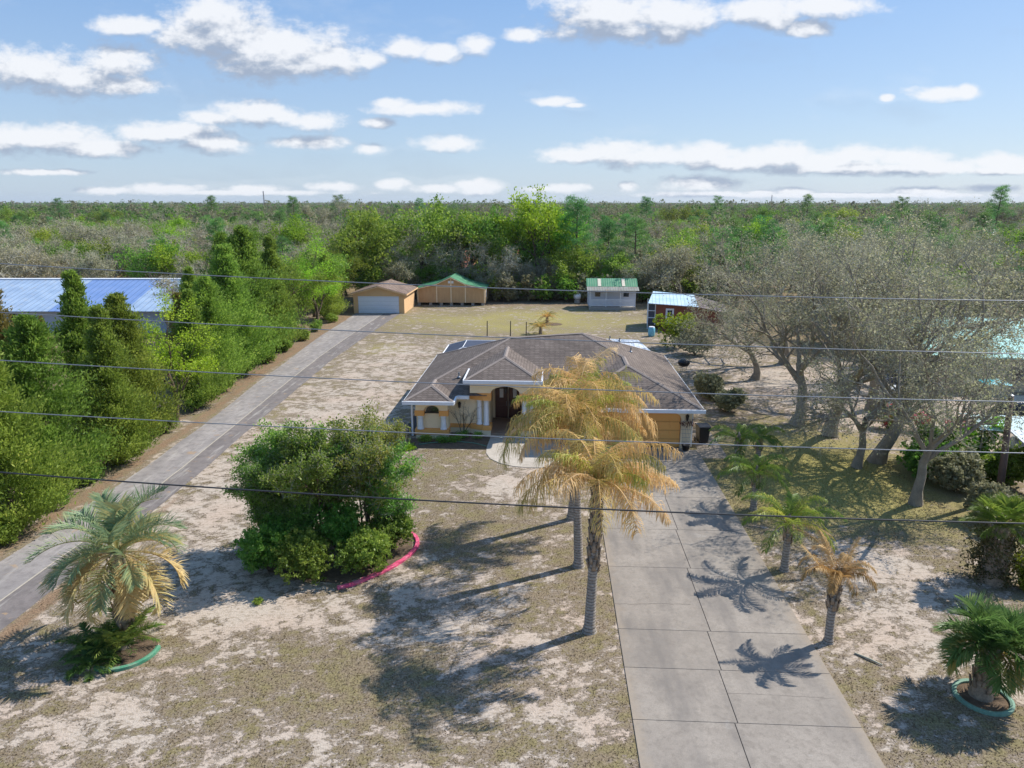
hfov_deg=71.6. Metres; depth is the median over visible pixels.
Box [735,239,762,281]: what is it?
woodland broadleaf
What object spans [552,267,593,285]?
woodland broadleaf
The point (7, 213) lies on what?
woodland broadleaf
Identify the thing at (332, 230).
woodland oak
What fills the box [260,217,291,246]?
woodland oak
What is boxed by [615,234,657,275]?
woodland oak
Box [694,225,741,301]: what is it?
pine tree
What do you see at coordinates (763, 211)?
woodland broadleaf
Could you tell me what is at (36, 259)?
woodland oak
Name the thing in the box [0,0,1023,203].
sky
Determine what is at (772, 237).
pine tree
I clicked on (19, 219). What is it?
pine tree
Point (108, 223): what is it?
woodland broadleaf
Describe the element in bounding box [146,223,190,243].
woodland broadleaf
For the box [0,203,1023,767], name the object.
ground
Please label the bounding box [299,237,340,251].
woodland broadleaf
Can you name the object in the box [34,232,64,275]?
woodland oak
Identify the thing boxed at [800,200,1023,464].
oak tree
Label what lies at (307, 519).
shrub
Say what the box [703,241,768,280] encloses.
woodland oak
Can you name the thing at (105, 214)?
pine tree
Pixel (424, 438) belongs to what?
bed plant
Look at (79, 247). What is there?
woodland broadleaf
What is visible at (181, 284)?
woodland oak
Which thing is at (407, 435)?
bed plant
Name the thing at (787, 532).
young palm
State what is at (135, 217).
woodland broadleaf
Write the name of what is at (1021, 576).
round shrub
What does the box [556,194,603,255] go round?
pine tree
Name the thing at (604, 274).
woodland broadleaf
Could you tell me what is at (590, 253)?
woodland oak
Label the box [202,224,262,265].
woodland oak
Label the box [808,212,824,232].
pine tree
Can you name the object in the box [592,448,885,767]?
driveway
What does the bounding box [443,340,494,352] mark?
screen enclosure
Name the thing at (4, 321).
cedar tree
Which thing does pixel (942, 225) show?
pine tree
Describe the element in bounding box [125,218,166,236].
woodland broadleaf
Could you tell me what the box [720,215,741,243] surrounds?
pine tree
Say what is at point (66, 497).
hedge bush
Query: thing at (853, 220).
pine tree
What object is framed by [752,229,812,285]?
woodland broadleaf
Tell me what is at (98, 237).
woodland oak
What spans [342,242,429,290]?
woodland broadleaf
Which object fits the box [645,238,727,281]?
woodland broadleaf
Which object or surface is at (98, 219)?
woodland broadleaf
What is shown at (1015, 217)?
woodland oak
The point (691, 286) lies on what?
understory bush
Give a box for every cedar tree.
[0,288,49,452]
[0,310,134,491]
[0,352,117,533]
[49,269,138,430]
[60,291,203,436]
[64,303,175,469]
[158,266,196,343]
[158,288,237,408]
[159,272,272,390]
[162,291,182,366]
[169,231,267,313]
[173,243,306,377]
[202,222,312,360]
[256,234,314,351]
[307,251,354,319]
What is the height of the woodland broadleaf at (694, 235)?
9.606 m
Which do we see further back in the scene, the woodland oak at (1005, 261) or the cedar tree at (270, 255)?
the woodland oak at (1005, 261)
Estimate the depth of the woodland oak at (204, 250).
111.73 m
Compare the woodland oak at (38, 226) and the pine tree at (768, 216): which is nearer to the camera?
the woodland oak at (38, 226)
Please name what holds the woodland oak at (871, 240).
on the ground at (378, 357)
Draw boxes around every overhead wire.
[0,263,1023,300]
[0,312,1023,353]
[0,360,1023,401]
[0,411,1023,453]
[0,472,1023,523]
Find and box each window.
[425,406,438,412]
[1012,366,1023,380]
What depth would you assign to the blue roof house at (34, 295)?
81.09 m
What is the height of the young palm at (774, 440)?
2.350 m
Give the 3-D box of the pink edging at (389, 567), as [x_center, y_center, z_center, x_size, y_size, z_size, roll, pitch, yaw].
[-5.020,7.057,28.615,1.533,0.158,5.235,5,15,18]
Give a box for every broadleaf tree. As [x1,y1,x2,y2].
[129,283,222,420]
[252,256,340,339]
[277,229,343,320]
[308,240,370,292]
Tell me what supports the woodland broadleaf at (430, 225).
on the ground at (378, 357)
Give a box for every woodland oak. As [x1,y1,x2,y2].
[0,223,22,270]
[0,229,46,276]
[0,237,61,277]
[0,244,46,277]
[0,247,41,277]
[3,220,38,237]
[5,219,47,275]
[13,248,80,277]
[15,221,51,235]
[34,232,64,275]
[38,216,89,236]
[45,239,120,277]
[48,229,77,246]
[52,215,111,244]
[67,236,114,269]
[78,225,124,243]
[81,227,148,277]
[92,223,136,260]
[95,218,121,227]
[101,216,146,241]
[103,219,152,241]
[106,229,187,252]
[132,232,198,277]
[137,215,157,225]
[139,225,165,238]
[139,233,198,275]
[145,261,210,305]
[149,202,188,220]
[152,219,191,238]
[161,248,210,277]
[165,268,252,299]
[176,220,232,257]
[185,221,212,240]
[193,239,212,268]
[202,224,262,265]
[222,214,251,231]
[245,218,262,230]
[254,213,283,227]
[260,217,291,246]
[260,242,313,310]
[285,222,341,267]
[286,198,315,219]
[296,217,328,230]
[313,194,351,224]
[319,217,329,231]
[322,222,340,238]
[324,214,344,232]
[339,201,380,223]
[374,250,417,283]
[381,243,419,278]
[383,223,474,278]
[452,239,531,297]
[471,260,502,299]
[479,199,500,216]
[513,257,546,297]
[533,252,573,280]
[568,235,601,273]
[584,242,638,277]
[585,219,622,246]
[590,233,631,275]
[612,251,659,286]
[614,217,634,238]
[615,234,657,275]
[628,238,699,292]
[632,240,690,289]
[639,213,663,234]
[639,228,689,280]
[643,220,684,239]
[665,219,690,234]
[681,227,745,277]
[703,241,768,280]
[749,216,790,243]
[749,236,815,295]
[771,218,807,232]
[784,213,806,234]
[790,248,833,303]
[796,232,882,299]
[819,251,906,343]
[825,225,890,258]
[846,228,901,255]
[851,217,884,245]
[856,219,895,232]
[910,241,1022,316]
[911,264,988,316]
[927,221,1003,259]
[931,213,960,232]
[940,218,977,232]
[944,201,986,229]
[951,272,1004,316]
[957,267,1023,317]
[960,218,997,234]
[962,253,1023,310]
[966,231,1023,260]
[976,251,1023,314]
[977,246,1022,313]
[993,203,1023,224]
[1004,236,1023,251]
[1005,221,1022,239]
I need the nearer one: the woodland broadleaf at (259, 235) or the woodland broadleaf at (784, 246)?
the woodland broadleaf at (784, 246)
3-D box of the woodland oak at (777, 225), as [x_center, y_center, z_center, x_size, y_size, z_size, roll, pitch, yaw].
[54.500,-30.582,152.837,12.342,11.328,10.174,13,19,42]
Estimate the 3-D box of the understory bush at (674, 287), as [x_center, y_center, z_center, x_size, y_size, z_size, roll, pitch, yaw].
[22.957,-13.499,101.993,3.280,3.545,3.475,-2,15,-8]
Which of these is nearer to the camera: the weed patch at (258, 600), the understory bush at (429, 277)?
the weed patch at (258, 600)
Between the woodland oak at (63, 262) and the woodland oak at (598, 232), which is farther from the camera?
the woodland oak at (598, 232)
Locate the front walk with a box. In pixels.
[486,437,591,467]
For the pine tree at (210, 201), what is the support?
on the ground at (378, 357)
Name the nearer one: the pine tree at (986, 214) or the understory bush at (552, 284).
the understory bush at (552, 284)
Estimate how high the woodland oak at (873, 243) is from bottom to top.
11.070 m
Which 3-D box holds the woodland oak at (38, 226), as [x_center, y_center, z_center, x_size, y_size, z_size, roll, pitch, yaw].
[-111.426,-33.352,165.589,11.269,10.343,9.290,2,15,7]
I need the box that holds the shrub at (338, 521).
[306,492,363,550]
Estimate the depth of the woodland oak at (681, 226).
191.09 m
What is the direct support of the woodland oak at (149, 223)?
on the ground at (378, 357)
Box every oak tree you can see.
[653,209,829,364]
[666,282,788,380]
[692,212,951,427]
[757,197,1006,410]
[765,207,953,341]
[778,224,1023,447]
[780,311,979,468]
[799,200,1000,359]
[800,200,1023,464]
[801,273,1023,506]
[925,209,1017,279]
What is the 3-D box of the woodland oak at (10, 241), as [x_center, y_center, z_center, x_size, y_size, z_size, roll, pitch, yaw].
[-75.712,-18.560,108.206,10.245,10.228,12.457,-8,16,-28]
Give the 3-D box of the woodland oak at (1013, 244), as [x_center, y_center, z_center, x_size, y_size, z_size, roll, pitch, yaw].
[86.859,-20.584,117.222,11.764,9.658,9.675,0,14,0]
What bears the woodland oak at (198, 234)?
on the ground at (378, 357)
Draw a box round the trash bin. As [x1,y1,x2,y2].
[694,423,711,442]
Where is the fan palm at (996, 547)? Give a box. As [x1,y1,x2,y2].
[958,491,1023,591]
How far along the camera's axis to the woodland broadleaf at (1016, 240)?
123.05 m
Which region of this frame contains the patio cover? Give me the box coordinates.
[611,339,649,350]
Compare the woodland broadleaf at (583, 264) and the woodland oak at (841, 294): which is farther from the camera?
the woodland broadleaf at (583, 264)
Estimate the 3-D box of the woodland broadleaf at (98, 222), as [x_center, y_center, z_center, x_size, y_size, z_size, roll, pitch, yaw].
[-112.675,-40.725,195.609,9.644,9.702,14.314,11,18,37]
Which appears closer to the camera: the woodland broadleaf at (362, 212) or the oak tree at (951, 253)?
the oak tree at (951, 253)
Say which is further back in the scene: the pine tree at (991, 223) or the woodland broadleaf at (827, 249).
the pine tree at (991, 223)
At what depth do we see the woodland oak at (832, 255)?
81.06 m
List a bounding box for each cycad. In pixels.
[54,621,134,678]
[62,646,122,681]
[79,603,165,671]
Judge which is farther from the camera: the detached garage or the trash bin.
the detached garage
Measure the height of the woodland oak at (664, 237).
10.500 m
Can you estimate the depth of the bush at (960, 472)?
34.95 m
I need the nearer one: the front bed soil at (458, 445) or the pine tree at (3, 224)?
the front bed soil at (458, 445)
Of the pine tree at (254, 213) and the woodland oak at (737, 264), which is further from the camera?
the pine tree at (254, 213)
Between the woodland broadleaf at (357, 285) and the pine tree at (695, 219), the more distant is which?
the pine tree at (695, 219)
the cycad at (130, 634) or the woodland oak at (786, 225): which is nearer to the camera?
the cycad at (130, 634)
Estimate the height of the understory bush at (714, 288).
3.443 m
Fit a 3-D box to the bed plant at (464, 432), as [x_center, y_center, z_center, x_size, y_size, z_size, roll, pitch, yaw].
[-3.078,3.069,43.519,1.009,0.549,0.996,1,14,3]
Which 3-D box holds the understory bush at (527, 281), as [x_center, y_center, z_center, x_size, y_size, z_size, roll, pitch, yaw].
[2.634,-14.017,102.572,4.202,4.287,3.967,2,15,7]
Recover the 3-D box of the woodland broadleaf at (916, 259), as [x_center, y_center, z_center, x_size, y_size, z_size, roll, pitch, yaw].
[36.049,-7.848,66.729,10.887,10.081,15.147,-6,16,-22]
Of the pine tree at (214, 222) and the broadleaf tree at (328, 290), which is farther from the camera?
the pine tree at (214, 222)
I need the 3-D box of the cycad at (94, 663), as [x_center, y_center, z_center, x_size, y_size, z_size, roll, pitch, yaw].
[-13.008,8.566,21.981,1.742,0.573,1.507,1,14,3]
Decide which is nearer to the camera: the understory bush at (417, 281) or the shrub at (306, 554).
the shrub at (306, 554)
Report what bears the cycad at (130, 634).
on the ground at (378, 357)
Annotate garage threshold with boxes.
[608,447,682,449]
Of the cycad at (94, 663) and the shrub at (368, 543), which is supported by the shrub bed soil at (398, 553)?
the shrub at (368, 543)
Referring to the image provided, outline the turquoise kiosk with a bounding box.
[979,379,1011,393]
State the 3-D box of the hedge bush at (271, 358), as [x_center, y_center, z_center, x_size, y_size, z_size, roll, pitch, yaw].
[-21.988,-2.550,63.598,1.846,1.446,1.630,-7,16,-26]
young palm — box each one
[707,423,775,469]
[717,453,792,510]
[736,426,785,465]
[741,491,847,572]
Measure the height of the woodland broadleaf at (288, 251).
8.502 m
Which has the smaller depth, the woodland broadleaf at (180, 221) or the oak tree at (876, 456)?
the oak tree at (876, 456)
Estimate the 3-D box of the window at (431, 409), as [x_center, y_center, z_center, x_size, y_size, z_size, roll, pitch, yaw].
[-4.859,1.557,43.200,0.880,0.437,0.090,1,14,3]
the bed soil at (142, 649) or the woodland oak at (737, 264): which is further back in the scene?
the woodland oak at (737, 264)
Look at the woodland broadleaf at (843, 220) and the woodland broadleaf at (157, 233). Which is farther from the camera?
the woodland broadleaf at (843, 220)
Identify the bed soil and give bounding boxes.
[97,633,157,666]
[263,525,411,582]
[410,433,489,449]
[546,323,561,325]
[956,683,1009,710]
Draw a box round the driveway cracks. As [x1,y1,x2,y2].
[615,549,818,697]
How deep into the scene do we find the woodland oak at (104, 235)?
134.21 m
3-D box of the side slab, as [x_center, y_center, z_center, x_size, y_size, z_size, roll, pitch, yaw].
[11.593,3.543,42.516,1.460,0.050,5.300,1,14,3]
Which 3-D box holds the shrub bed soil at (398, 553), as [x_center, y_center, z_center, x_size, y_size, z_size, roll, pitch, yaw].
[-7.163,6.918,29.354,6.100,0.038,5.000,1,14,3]
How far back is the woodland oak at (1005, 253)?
91.27 m
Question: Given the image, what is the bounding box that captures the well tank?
[573,293,580,302]
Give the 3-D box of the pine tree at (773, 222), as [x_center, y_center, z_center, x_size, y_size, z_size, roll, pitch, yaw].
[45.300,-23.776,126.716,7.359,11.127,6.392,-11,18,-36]
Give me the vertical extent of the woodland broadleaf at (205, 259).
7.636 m
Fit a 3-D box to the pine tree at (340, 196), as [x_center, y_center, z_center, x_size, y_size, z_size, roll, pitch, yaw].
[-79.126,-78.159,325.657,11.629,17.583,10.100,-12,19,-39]
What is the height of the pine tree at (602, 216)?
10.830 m
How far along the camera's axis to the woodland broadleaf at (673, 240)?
139.61 m
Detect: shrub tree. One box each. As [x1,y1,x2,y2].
[217,453,300,556]
[227,417,337,536]
[256,415,369,538]
[319,393,423,521]
[331,425,428,529]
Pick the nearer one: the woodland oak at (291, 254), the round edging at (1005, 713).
the round edging at (1005, 713)
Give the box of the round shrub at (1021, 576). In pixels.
[1011,548,1023,590]
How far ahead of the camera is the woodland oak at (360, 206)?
283.51 m
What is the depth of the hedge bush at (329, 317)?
84.45 m
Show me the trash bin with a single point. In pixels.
(702, 432)
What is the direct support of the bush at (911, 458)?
on the ground at (378, 357)
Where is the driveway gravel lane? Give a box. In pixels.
[0,313,398,629]
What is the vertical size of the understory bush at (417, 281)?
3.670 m
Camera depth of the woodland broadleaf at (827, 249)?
99.50 m
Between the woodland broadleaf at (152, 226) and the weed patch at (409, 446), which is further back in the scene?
the woodland broadleaf at (152, 226)
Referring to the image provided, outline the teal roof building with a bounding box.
[890,316,1023,391]
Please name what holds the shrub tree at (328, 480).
on the shrub bed soil at (398, 553)
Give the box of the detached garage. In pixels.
[349,279,417,313]
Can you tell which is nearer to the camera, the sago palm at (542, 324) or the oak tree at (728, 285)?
the oak tree at (728, 285)
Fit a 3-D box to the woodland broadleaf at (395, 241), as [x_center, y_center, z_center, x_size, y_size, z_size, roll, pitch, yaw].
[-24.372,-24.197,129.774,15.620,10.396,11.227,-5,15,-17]
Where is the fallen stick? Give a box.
[854,652,882,664]
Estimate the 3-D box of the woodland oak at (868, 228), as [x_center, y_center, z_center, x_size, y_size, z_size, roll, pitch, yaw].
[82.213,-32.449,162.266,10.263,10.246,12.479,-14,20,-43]
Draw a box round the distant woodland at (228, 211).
[0,198,1023,231]
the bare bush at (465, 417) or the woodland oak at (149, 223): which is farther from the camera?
the woodland oak at (149, 223)
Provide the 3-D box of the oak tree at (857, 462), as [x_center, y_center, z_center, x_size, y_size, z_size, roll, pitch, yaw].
[18.006,0.741,34.975,8.016,9.251,9.354,-6,15,-21]
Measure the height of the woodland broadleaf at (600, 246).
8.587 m
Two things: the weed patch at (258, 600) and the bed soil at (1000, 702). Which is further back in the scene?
the weed patch at (258, 600)
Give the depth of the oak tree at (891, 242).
70.47 m
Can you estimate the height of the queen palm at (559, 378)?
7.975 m
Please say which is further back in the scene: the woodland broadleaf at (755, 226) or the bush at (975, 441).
the woodland broadleaf at (755, 226)
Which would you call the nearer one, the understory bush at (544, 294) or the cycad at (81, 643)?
the cycad at (81, 643)
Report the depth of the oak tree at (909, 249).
54.60 m
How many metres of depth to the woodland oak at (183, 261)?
98.01 m
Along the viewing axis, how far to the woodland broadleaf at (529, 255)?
107.54 m
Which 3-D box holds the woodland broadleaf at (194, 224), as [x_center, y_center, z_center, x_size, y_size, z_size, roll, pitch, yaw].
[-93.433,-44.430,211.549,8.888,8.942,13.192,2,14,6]
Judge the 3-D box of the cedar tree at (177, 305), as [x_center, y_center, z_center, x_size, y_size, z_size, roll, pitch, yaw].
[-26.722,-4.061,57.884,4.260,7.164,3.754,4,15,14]
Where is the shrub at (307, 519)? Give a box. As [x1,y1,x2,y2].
[260,484,323,536]
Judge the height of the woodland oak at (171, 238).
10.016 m
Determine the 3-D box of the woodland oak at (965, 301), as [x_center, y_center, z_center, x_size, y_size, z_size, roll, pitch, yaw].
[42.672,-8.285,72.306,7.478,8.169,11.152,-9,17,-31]
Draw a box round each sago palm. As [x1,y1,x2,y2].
[528,319,552,333]
[535,311,557,322]
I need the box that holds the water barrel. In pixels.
[648,326,654,336]
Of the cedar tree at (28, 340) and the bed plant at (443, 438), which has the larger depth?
the bed plant at (443, 438)
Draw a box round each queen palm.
[495,359,659,568]
[513,428,683,634]
[520,345,646,520]
[798,529,877,644]
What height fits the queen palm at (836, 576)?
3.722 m
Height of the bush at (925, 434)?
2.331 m
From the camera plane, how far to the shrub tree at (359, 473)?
28.30 m
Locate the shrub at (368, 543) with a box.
[330,517,392,574]
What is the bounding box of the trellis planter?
[679,419,694,450]
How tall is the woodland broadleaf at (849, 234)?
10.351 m
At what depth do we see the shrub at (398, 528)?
28.97 m
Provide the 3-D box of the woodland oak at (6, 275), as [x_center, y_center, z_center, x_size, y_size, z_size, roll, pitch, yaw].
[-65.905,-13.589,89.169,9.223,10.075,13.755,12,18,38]
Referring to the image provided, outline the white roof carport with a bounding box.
[1010,430,1023,447]
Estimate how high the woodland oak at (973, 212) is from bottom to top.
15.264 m
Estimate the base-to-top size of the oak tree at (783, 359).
13.487 m
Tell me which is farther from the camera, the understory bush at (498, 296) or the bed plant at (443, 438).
the understory bush at (498, 296)
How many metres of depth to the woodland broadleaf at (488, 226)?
107.19 m
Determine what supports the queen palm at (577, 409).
on the ground at (378, 357)
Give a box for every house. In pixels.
[0,278,180,332]
[402,332,705,448]
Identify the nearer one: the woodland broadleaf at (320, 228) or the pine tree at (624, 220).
the pine tree at (624, 220)
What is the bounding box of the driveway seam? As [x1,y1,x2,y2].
[0,314,381,600]
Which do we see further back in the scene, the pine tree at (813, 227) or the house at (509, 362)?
the pine tree at (813, 227)
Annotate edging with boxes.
[89,645,160,671]
[337,532,418,589]
[419,441,484,445]
[951,678,1014,716]
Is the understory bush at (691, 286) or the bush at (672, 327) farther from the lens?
the understory bush at (691, 286)
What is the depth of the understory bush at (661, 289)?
100.67 m
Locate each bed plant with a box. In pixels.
[397,429,411,441]
[418,434,436,441]
[435,435,449,442]
[447,434,463,442]
[456,430,468,437]
[472,431,483,438]
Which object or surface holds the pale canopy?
on the ground at (378, 357)
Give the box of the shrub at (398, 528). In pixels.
[370,510,417,550]
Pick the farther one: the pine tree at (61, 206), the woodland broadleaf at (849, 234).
the pine tree at (61, 206)
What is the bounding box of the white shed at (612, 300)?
[585,278,638,309]
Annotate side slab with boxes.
[692,429,726,458]
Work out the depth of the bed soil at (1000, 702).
20.51 m
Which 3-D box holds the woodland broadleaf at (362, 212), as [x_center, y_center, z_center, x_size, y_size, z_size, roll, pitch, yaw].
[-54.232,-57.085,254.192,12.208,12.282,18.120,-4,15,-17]
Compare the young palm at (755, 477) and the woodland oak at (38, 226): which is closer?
the young palm at (755, 477)
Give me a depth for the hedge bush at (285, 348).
68.04 m
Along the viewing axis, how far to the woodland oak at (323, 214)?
303.75 m
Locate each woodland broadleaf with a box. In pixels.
[0,204,40,222]
[0,218,54,232]
[17,238,63,273]
[26,224,74,244]
[31,237,68,249]
[41,239,113,275]
[50,218,111,234]
[62,213,85,225]
[65,236,115,259]
[69,237,143,277]
[79,218,120,227]
[83,207,126,222]
[94,219,152,233]
[108,235,188,277]
[110,213,158,226]
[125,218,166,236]
[133,228,195,246]
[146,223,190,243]
[146,239,207,277]
[153,213,195,233]
[187,243,210,268]
[188,221,202,233]
[202,222,276,246]
[261,243,301,261]
[262,213,322,248]
[278,243,353,316]
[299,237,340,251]
[309,222,323,232]
[312,227,334,242]
[322,203,408,284]
[335,251,391,301]
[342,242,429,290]
[348,208,370,219]
[349,192,484,277]
[358,233,415,250]
[405,261,453,282]
[425,204,459,219]
[425,204,540,281]
[437,205,514,275]
[484,184,586,275]
[502,230,555,278]
[538,207,588,260]
[544,243,627,296]
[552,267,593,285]
[582,237,643,276]
[590,231,628,246]
[593,248,643,281]
[594,268,619,277]
[628,219,672,238]
[628,227,712,274]
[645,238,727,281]
[653,233,683,242]
[654,204,709,223]
[667,225,703,239]
[669,219,687,227]
[678,220,718,239]
[678,227,710,249]
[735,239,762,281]
[736,217,790,242]
[743,205,790,222]
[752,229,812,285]
[789,238,846,298]
[821,206,862,220]
[822,223,866,244]
[823,219,866,233]
[824,247,981,354]
[962,232,1017,252]
[975,254,1022,309]
[983,244,1022,257]
[996,226,1023,250]
[1002,250,1023,315]
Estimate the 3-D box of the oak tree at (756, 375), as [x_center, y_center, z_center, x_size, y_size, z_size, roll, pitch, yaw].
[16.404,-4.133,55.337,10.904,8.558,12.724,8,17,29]
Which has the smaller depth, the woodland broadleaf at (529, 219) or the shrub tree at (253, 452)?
the shrub tree at (253, 452)
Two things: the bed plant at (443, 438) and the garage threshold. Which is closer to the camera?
the garage threshold
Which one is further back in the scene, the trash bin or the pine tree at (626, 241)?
the pine tree at (626, 241)
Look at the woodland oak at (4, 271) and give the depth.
100.91 m
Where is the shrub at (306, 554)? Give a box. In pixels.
[270,523,337,584]
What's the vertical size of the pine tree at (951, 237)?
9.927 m
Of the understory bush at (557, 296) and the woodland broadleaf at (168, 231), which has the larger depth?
the woodland broadleaf at (168, 231)
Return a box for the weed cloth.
[405,414,416,435]
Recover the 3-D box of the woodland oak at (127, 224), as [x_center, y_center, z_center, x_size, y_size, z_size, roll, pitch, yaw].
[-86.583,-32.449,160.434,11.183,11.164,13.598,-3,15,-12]
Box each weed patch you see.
[251,597,263,605]
[392,440,417,452]
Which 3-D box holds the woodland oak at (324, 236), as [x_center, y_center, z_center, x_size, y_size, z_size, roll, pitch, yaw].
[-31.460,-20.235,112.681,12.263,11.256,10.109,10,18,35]
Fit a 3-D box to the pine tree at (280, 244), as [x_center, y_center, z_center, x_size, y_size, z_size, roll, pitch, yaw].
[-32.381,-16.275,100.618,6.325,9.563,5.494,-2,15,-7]
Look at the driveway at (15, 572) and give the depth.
41.38 m
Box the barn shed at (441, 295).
[417,273,488,304]
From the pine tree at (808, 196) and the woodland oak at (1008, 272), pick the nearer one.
the woodland oak at (1008, 272)
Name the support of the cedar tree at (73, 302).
on the ground at (378, 357)
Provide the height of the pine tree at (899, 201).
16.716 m
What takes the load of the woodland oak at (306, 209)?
on the ground at (378, 357)
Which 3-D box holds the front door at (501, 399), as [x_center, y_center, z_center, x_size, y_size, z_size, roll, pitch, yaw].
[-0.686,0.972,46.660,0.830,2.590,0.150,1,14,3]
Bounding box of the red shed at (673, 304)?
[647,291,724,331]
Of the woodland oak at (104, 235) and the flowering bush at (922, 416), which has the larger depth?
the woodland oak at (104, 235)
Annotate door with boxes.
[358,296,398,312]
[495,387,507,417]
[508,387,520,417]
[597,413,680,446]
[665,308,673,323]
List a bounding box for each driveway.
[0,313,382,599]
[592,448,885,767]
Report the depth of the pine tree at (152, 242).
107.13 m
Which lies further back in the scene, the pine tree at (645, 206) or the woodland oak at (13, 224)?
the pine tree at (645, 206)
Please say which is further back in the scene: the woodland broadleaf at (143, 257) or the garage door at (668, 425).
the woodland broadleaf at (143, 257)
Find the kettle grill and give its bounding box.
[677,359,689,374]
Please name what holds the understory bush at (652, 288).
on the ground at (378, 357)
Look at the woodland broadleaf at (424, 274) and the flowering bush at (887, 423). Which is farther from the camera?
the woodland broadleaf at (424, 274)
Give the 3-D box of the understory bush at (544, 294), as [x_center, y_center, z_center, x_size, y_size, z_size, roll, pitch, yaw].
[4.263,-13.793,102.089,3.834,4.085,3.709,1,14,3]
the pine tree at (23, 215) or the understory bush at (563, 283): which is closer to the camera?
the understory bush at (563, 283)
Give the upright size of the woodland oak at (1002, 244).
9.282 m
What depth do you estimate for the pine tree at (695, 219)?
195.46 m
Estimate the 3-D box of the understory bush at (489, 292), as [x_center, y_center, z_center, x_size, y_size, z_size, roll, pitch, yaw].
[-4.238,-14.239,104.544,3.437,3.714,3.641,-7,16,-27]
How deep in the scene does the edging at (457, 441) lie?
42.44 m
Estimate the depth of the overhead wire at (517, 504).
12.96 m
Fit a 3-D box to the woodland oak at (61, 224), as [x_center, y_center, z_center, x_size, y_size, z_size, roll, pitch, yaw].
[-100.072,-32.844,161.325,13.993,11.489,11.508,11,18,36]
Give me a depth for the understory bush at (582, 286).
101.55 m
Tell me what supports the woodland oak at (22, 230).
on the ground at (378, 357)
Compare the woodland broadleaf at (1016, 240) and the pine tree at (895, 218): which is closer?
the woodland broadleaf at (1016, 240)
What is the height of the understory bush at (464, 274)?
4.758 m
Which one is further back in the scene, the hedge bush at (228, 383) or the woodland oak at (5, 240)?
the woodland oak at (5, 240)
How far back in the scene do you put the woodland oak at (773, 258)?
105.52 m
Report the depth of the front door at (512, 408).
46.72 m
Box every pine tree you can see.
[0,219,17,246]
[9,214,22,225]
[17,211,31,224]
[46,198,72,217]
[99,211,111,223]
[144,238,163,254]
[192,214,212,236]
[199,216,229,254]
[204,195,217,213]
[249,210,260,223]
[271,209,289,228]
[274,236,294,261]
[286,196,301,217]
[326,194,346,214]
[411,197,427,213]
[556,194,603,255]
[595,214,608,235]
[595,217,623,253]
[609,215,657,269]
[615,212,638,236]
[638,196,656,217]
[688,216,700,226]
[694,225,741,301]
[709,196,729,226]
[718,226,768,305]
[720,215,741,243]
[744,224,802,301]
[745,215,765,230]
[754,219,781,244]
[762,214,774,223]
[795,220,815,239]
[799,193,816,215]
[804,224,823,244]
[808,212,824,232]
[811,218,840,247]
[847,216,856,226]
[871,215,894,240]
[874,231,892,246]
[887,214,899,226]
[892,196,910,216]
[917,209,940,236]
[917,214,964,250]
[931,233,959,265]
[968,210,994,239]
[974,226,987,239]
[980,214,997,235]
[983,184,1016,223]
[994,222,1020,239]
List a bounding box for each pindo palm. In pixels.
[21,483,189,644]
[932,591,1023,702]
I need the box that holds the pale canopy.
[959,413,1023,453]
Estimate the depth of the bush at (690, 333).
66.41 m
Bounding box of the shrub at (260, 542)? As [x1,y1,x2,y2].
[230,510,308,573]
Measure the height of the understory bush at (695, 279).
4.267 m
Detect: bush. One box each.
[0,515,23,545]
[27,483,70,510]
[80,460,109,484]
[155,413,182,435]
[182,390,206,411]
[220,378,234,391]
[237,362,256,375]
[257,350,276,362]
[278,339,292,351]
[297,329,310,340]
[308,318,322,330]
[325,313,337,322]
[394,276,407,283]
[408,275,421,298]
[427,271,440,281]
[448,399,483,430]
[456,267,477,278]
[474,275,491,297]
[487,272,503,300]
[492,270,521,301]
[492,281,515,301]
[515,282,526,299]
[520,272,543,300]
[529,274,554,301]
[546,277,564,299]
[550,280,562,299]
[554,273,579,301]
[573,271,595,301]
[636,278,642,299]
[636,280,653,301]
[638,284,650,301]
[652,312,697,347]
[653,277,676,292]
[666,279,682,292]
[675,284,689,293]
[676,324,715,354]
[681,278,699,293]
[684,273,706,297]
[692,370,724,401]
[697,282,708,297]
[705,280,726,300]
[707,275,733,300]
[713,387,748,411]
[730,270,743,299]
[870,403,895,429]
[895,438,958,478]
[906,409,937,428]
[910,424,967,447]
[926,447,987,492]
[951,416,1004,456]
[962,481,1023,527]
[980,439,1023,485]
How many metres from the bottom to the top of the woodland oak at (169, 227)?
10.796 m
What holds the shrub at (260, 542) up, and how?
on the shrub bed soil at (398, 553)
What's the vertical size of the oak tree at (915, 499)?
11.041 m
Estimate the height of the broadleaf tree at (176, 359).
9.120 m
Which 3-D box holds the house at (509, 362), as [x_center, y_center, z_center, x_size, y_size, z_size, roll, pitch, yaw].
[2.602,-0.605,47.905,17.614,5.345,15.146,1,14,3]
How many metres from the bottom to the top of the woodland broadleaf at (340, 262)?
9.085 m
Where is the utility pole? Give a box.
[997,394,1013,484]
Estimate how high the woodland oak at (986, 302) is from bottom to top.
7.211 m
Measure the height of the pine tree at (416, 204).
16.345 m

